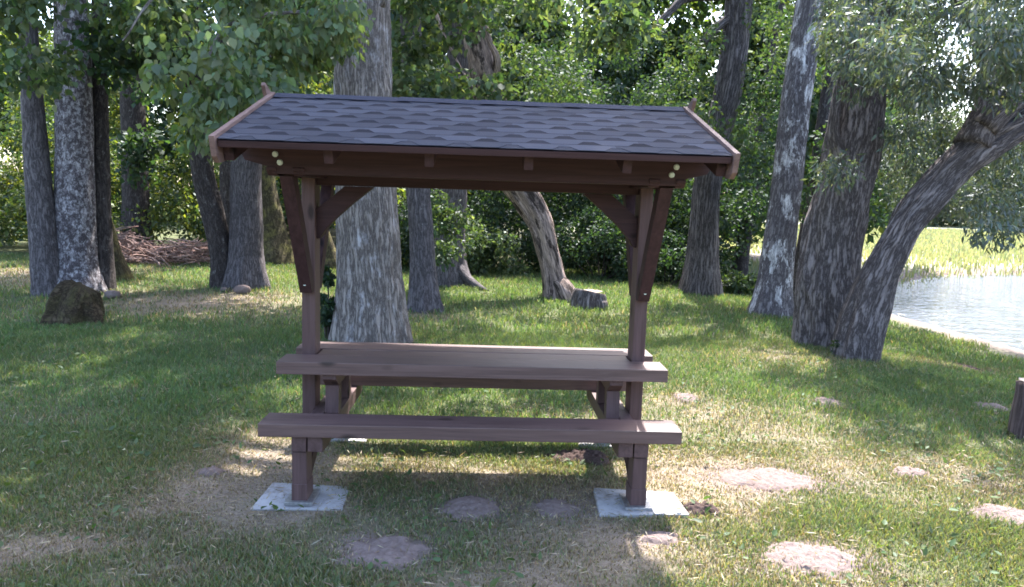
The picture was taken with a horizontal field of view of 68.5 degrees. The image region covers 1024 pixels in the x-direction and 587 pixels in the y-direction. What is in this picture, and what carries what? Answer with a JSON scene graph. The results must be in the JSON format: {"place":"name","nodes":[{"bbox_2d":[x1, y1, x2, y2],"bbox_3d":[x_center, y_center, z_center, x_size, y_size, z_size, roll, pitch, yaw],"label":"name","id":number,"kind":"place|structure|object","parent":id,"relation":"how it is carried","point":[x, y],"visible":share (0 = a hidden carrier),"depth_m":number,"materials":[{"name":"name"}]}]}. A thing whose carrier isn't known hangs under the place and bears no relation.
{"place":"outdoors","nodes":[
{"label":"outdoors","id":0,"kind":"place"},
{"bbox_2d":[0,0,1022,192],"label":"sky","id":1,"kind":"structure","parent":0,"point":[715,14],"materials":[{"name":"white"}]},
{"bbox_2d":[0,197,1023,586],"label":"ground","id":2,"kind":"structure","parent":0,"point":[590,539],"depth_m":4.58,"materials":[{"name":"green plant"}]},
{"bbox_2d":[18,15,58,296],"bbox_3d":[-8.262,-4.394,11.428,4.854,9.502,5.901,1,7,-2],"label":"maple tree","id":3,"kind":"object","parent":2,"relation":"on","point":[42,235],"visible":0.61,"depth_m":11.62,"materials":[{"name":"grey plant"}]},
{"bbox_2d":[40,280,104,325],"bbox_3d":[-5.508,0.289,9.482,0.869,0.928,0.832,1,7,-2],"label":"boulder","id":4,"kind":"object","parent":2,"relation":"on","point":[70,302],"visible":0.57,"depth_m":9.28,"materials":[{"name":"stone"}]},
{"bbox_2d":[0,0,214,293],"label":"linden tree","id":5,"kind":"object","parent":2,"relation":"on","point":[68,88],"visible":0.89,"depth_m":10.23,"materials":[{"name":"green plant"}]},
{"bbox_2d":[104,290,121,298],"bbox_3d":[-6.205,0.020,11.690,0.249,0.146,0.215,1,7,-2],"label":"stone","id":6,"kind":"object","parent":2,"relation":"on","point":[110,293],"visible":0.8,"depth_m":11.62,"materials":[{"name":"stone"}]},
{"bbox_2d":[112,220,133,280],"bbox_3d":[-7.188,-0.740,13.621,0.713,1.745,0.517,1,7,-2],"label":"dead trunk","id":7,"kind":"object","parent":2,"relation":"on","point":[123,270],"visible":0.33,"depth_m":13.60,"materials":[{"name":"brown plant"}]},
{"bbox_2d":[109,2,169,249],"bbox_3d":[-9.835,-6.430,18.197,6.900,11.530,7.667,1,7,-2],"label":"oak tree","id":8,"kind":"object","parent":2,"relation":"on","point":[137,147],"visible":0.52,"depth_m":17.55,"materials":[{"name":"green plant"}]},
{"bbox_2d":[63,0,217,289],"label":"maple tree","id":9,"kind":"object","parent":2,"relation":"on","point":[103,54],"visible":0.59,"depth_m":12.28,"materials":[{"name":"green plant"}]},
{"bbox_2d":[115,226,209,266],"bbox_3d":[-7.907,-0.979,16.824,3.075,1.020,2.493,1,7,-2],"label":"brush heap","id":10,"kind":"object","parent":2,"relation":"on","point":[129,248],"visible":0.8,"depth_m":16.45,"materials":[{"name":"brown wood"}]},
{"bbox_2d":[123,244,208,264],"bbox_3d":[-7.982,-0.902,16.980,2.469,0.470,1.115,1,7,-2],"label":"soil heap","id":11,"kind":"object","parent":2,"relation":"on","point":[162,245],"visible":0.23,"depth_m":16.71,"materials":[{"name":"brown soil"}]},
{"bbox_2d":[0,27,409,266],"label":"undergrowth","id":12,"kind":"object","parent":2,"relation":"on","point":[175,206],"visible":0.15,"depth_m":19.39,"materials":[{"name":"green plant"}]},
{"bbox_2d":[182,2,228,288],"bbox_3d":[-5.970,-4.734,13.494,4.778,9.725,5.563,-1,8,-22],"label":"maple tree","id":13,"kind":"object","parent":2,"relation":"on","point":[210,205],"visible":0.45,"depth_m":13.01,"materials":[{"name":"grey plant"}]},
{"bbox_2d":[199,465,224,475],"bbox_3d":[-1.809,1.083,4.537,0.201,0.061,0.178,9,10,44],"label":"stone","id":14,"kind":"object","parent":2,"relation":"on","point":[214,469],"visible":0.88,"depth_m":4.51,"materials":[{"name":"stone"}]},
{"bbox_2d":[218,14,231,229],"bbox_3d":[-6.768,-5.559,17.183,4.072,10.372,4.489,-1,8,-22],"label":"maple tree","id":15,"kind":"object","parent":2,"relation":"on","point":[224,175],"visible":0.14,"depth_m":17.24,"materials":[{"name":"grey plant"}]},
{"bbox_2d":[233,285,250,293],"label":"stone","id":16,"kind":"object","parent":2,"relation":"on","point":[241,289],"visible":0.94,"depth_m":12.38,"materials":[{"name":"stone"}]},
{"bbox_2d":[122,0,413,342],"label":"linden tree","id":17,"kind":"object","parent":2,"relation":"on","point":[353,37],"visible":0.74,"depth_m":7.01,"materials":[{"name":"green plant"}]},
{"bbox_2d":[221,0,333,290],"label":"linden tree","id":18,"kind":"object","parent":2,"relation":"on","point":[246,264],"visible":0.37,"depth_m":12.95,"materials":[{"name":"grey plant"}]},
{"bbox_2d":[262,165,294,265],"bbox_3d":[-5.262,-5.619,16.908,5.534,10.769,5.276,1,7,-2],"label":"linden tree","id":19,"kind":"object","parent":2,"relation":"on","point":[277,245],"visible":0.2,"depth_m":17.53,"materials":[{"name":"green plant"}]},
{"bbox_2d":[282,210,291,249],"bbox_3d":[-5.354,-1.363,18.109,1.650,1.393,1.153,5,8,24],"label":"bush","id":20,"kind":"object","parent":2,"relation":"on","point":[284,214],"visible":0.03,"depth_m":17.92,"materials":[{"name":"green plant"}]},
{"bbox_2d":[251,483,348,510],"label":"concrete slab","id":21,"kind":"structure","parent":2,"relation":"on","point":[276,495],"depth_m":4.17,"materials":[{"name":"grey concrete"}]},
{"bbox_2d":[208,82,740,510],"bbox_3d":[-0.217,-0.053,4.621,2.524,2.300,2.068,1,7,-2],"label":"picnic shelter","id":22,"kind":"object","parent":21,"relation":"on","point":[634,156],"visible":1,"depth_m":4.14,"materials":[{"name":"brown wood"}]},
{"bbox_2d":[320,265,335,340],"bbox_3d":[-2.105,0.154,8.647,0.460,0.971,0.356,1,7,-2],"label":"bush","id":23,"kind":"object","parent":2,"relation":"on","point":[327,305],"visible":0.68,"depth_m":8.60,"materials":[{"name":"green plant"}]},
{"bbox_2d":[325,232,336,269],"bbox_3d":[-4.040,-1.097,16.950,0.746,1.800,0.708,1,7,-2],"label":"dead trunk","id":24,"kind":"object","parent":2,"relation":"on","point":[330,260],"visible":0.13,"depth_m":16.82,"materials":[{"name":"wood"}]},
{"bbox_2d":[330,438,366,442],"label":"concrete slab","id":25,"kind":"structure","parent":2,"relation":"on","point":[351,439],"depth_m":5.17,"materials":[{"name":"grey concrete"}]},
{"bbox_2d":[333,536,428,569],"bbox_3d":[-0.636,1.242,3.590,0.512,0.073,0.427,1,7,-2],"label":"flat stone","id":26,"kind":"object","parent":2,"relation":"on","point":[389,552],"visible":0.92,"depth_m":3.57,"materials":[{"name":"stone"}]},
{"bbox_2d":[390,0,519,313],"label":"linden tree","id":27,"kind":"object","parent":2,"relation":"on","point":[420,76],"visible":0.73,"depth_m":10.22,"materials":[{"name":"grey plant"}]},
{"bbox_2d":[437,495,502,522],"bbox_3d":[-0.234,1.186,4.139,0.427,0.075,0.422,-3,9,-33],"label":"flat stone","id":28,"kind":"object","parent":2,"relation":"on","point":[464,505],"visible":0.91,"depth_m":4.09,"materials":[{"name":"stone"}]},
{"bbox_2d":[0,0,962,247],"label":"wood","id":29,"kind":"object","parent":2,"relation":"on","point":[557,34],"visible":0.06,"depth_m":27.02,"materials":[{"name":"green plant"}]},
{"bbox_2d":[465,216,532,276],"bbox_3d":[-0.707,-0.967,16.612,2.340,1.499,1.560,1,7,-2],"label":"bush","id":30,"kind":"object","parent":2,"relation":"on","point":[476,257],"visible":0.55,"depth_m":16.32,"materials":[{"name":"green plant"}]},
{"bbox_2d":[430,0,610,290],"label":"linden tree","id":31,"kind":"object","parent":2,"relation":"on","point":[450,214],"visible":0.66,"depth_m":13.09,"materials":[{"name":"green plant"}]},
{"bbox_2d":[432,0,664,301],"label":"leaning willow","id":32,"kind":"object","parent":2,"relation":"on","point":[483,55],"visible":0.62,"depth_m":8.89,"materials":[{"name":"green plant"}]},
{"bbox_2d":[535,498,580,517],"bbox_3d":[0.244,1.189,4.192,0.308,0.064,0.308,-1,8,-20],"label":"flat stone","id":33,"kind":"object","parent":2,"relation":"on","point":[553,507],"visible":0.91,"depth_m":4.13,"materials":[{"name":"stone"}]},
{"bbox_2d":[543,447,610,465],"bbox_3d":[0.423,1.069,4.972,0.481,0.080,0.229,1,7,-2],"label":"soil heap","id":34,"kind":"object","parent":2,"relation":"on","point":[588,455],"visible":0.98,"depth_m":4.93,"materials":[{"name":"brown soil"}]},
{"bbox_2d":[570,288,607,310],"bbox_3d":[1.259,0.246,12.230,0.665,0.674,0.687,1,7,-2],"label":"stump","id":35,"kind":"object","parent":2,"relation":"on","point":[591,299],"visible":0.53,"depth_m":11.98,"materials":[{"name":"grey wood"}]},
{"bbox_2d":[578,443,611,447],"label":"concrete slab","id":36,"kind":"structure","parent":2,"relation":"on","point":[595,444],"depth_m":5.23,"materials":[{"name":"grey concrete"}]},
{"bbox_2d":[394,27,802,278],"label":"undergrowth","id":37,"kind":"object","parent":2,"relation":"on","point":[500,216],"visible":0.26,"depth_m":18.20,"materials":[{"name":"green plant"}]},
{"bbox_2d":[554,202,660,281],"bbox_3d":[2.027,-1.093,16.521,2.804,1.850,2.179,1,7,-2],"label":"bush","id":38,"kind":"object","parent":2,"relation":"on","point":[599,229],"visible":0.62,"depth_m":16.24,"materials":[{"name":"green plant"}]},
{"bbox_2d":[593,488,688,517],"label":"concrete slab","id":39,"kind":"structure","parent":2,"relation":"on","point":[610,505],"depth_m":4.22,"materials":[{"name":"grey concrete"}]},
{"bbox_2d":[627,229,686,284],"bbox_3d":[3.348,-0.771,15.975,1.874,1.338,1.488,1,7,-2],"label":"bush","id":40,"kind":"object","parent":2,"relation":"on","point":[675,270],"visible":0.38,"depth_m":15.88,"materials":[{"name":"green plant"}]},
{"bbox_2d":[637,530,679,544],"bbox_3d":[0.746,1.256,3.846,0.292,0.059,0.197,3,7,11],"label":"molehill","id":41,"kind":"object","parent":2,"relation":"on","point":[660,536],"visible":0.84,"depth_m":3.81,"materials":[{"name":"soil"}]},
{"bbox_2d":[673,393,696,402],"bbox_3d":[1.514,0.922,6.595,0.257,0.072,0.414,1,7,-2],"label":"molehill","id":42,"kind":"object","parent":2,"relation":"on","point":[686,395],"visible":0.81,"depth_m":6.57,"materials":[{"name":"soil"}]},
{"bbox_2d":[682,500,720,516],"bbox_3d":[1.052,1.193,4.205,0.240,0.058,0.164,1,7,-2],"label":"soil heap","id":43,"kind":"object","parent":2,"relation":"on","point":[696,508],"visible":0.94,"depth_m":4.17,"materials":[{"name":"brown soil"}]},
{"bbox_2d":[720,269,756,296],"bbox_3d":[4.676,-0.178,15.568,1.136,0.696,0.822,-1,8,-23],"label":"bush","id":44,"kind":"object","parent":2,"relation":"on","point":[737,282],"visible":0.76,"depth_m":15.34,"materials":[{"name":"green plant"}]},
{"bbox_2d":[650,0,833,296],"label":"oak tree","id":45,"kind":"object","parent":2,"relation":"on","point":[701,271],"visible":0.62,"depth_m":14.63,"materials":[{"name":"green plant"}]},
{"bbox_2d":[719,0,785,276],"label":"alder tree","id":46,"kind":"object","parent":2,"relation":"on","point":[749,229],"visible":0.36,"depth_m":17.88,"materials":[{"name":"green plant"}]},
{"bbox_2d":[719,467,825,493],"bbox_3d":[1.608,1.162,4.695,0.764,0.070,0.556,5,8,25],"label":"flat stone","id":47,"kind":"object","parent":2,"relation":"on","point":[775,478],"visible":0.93,"depth_m":4.63,"materials":[{"name":"stone"}]},
{"bbox_2d":[719,0,884,318],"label":"birch tree","id":48,"kind":"object","parent":2,"relation":"on","point":[773,292],"visible":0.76,"depth_m":12.13,"materials":[{"name":"grey plant"}]},
{"bbox_2d":[760,541,865,580],"bbox_3d":[1.436,1.296,3.638,0.624,0.080,0.510,1,7,-2],"label":"flat stone","id":49,"kind":"object","parent":2,"relation":"on","point":[833,554],"visible":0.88,"depth_m":3.62,"materials":[{"name":"stone"}]},
{"bbox_2d":[814,397,839,405],"bbox_3d":[2.743,0.949,6.529,0.316,0.072,0.312,7,9,37],"label":"molehill","id":50,"kind":"object","parent":2,"relation":"on","point":[827,399],"visible":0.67,"depth_m":6.51,"materials":[{"name":"soil"}]},
{"bbox_2d":[829,340,842,353],"bbox_3d":[3.876,0.677,8.642,0.429,0.322,0.311,1,7,-2],"label":"bush","id":51,"kind":"object","parent":2,"relation":"on","point":[834,344],"visible":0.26,"depth_m":8.66,"materials":[{"name":"green plant"}]},
{"bbox_2d":[678,222,1023,288],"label":"reeds","id":52,"kind":"object","parent":2,"relation":"on","point":[946,243],"visible":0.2,"depth_m":32.60,"materials":[{"name":"green plant"}]},
{"bbox_2d":[793,0,927,297],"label":"alder tree","id":53,"kind":"object","parent":2,"relation":"on","point":[822,121],"visible":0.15,"depth_m":14.97,"materials":[{"name":"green plant"}]},
{"bbox_2d":[791,0,1023,363],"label":"willow tree","id":54,"kind":"object","parent":2,"relation":"on","point":[843,298],"visible":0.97,"depth_m":8.56,"materials":[{"name":"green plant"}]},
{"bbox_2d":[889,466,927,477],"bbox_3d":[2.559,1.155,4.850,0.298,0.064,0.247,1,7,-2],"label":"molehill","id":55,"kind":"object","parent":2,"relation":"on","point":[910,470],"visible":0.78,"depth_m":4.81,"materials":[{"name":"soil"}]},
{"bbox_2d":[801,127,1023,227],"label":"wood","id":56,"kind":"object","parent":2,"relation":"on","point":[941,222],"visible":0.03,"depth_m":97.30,"materials":[{"name":"green plant"}]},
{"bbox_2d":[955,362,985,372],"bbox_3d":[5.550,0.923,9.064,0.323,0.086,0.954,1,7,-2],"label":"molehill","id":57,"kind":"object","parent":2,"relation":"on","point":[971,367],"visible":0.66,"depth_m":9.08,"materials":[{"name":"soil"}]},
{"bbox_2d":[976,402,1009,411],"bbox_3d":[4.310,1.036,6.704,0.436,0.087,0.536,1,7,-2],"label":"molehill","id":58,"kind":"object","parent":2,"relation":"on","point":[994,405],"visible":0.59,"depth_m":6.71,"materials":[{"name":"soil"}]},
{"bbox_2d":[967,503,1023,527],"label":"flat stone","id":59,"kind":"object","parent":2,"relation":"on","point":[1015,513],"visible":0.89,"depth_m":4.19,"materials":[{"name":"stone"}]},
{"bbox_2d":[1007,377,1023,440],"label":"post stump","id":60,"kind":"object","parent":2,"relation":"on","point":[1016,422],"visible":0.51,"depth_m":5.73,"materials":[{"name":"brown wood"}]},
{"bbox_2d":[0,356,1023,586],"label":"grass clippings","id":61,"kind":"object","parent":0,"point":[457,476],"depth_m":4.22,"materials":[{"name":"beige plant"}]},
{"bbox_2d":[892,275,1023,349],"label":"lake water","id":62,"kind":"structure","parent":0,"point":[989,308],"depth_m":17.30,"materials":[{"name":"grey liquid"}]}
]}

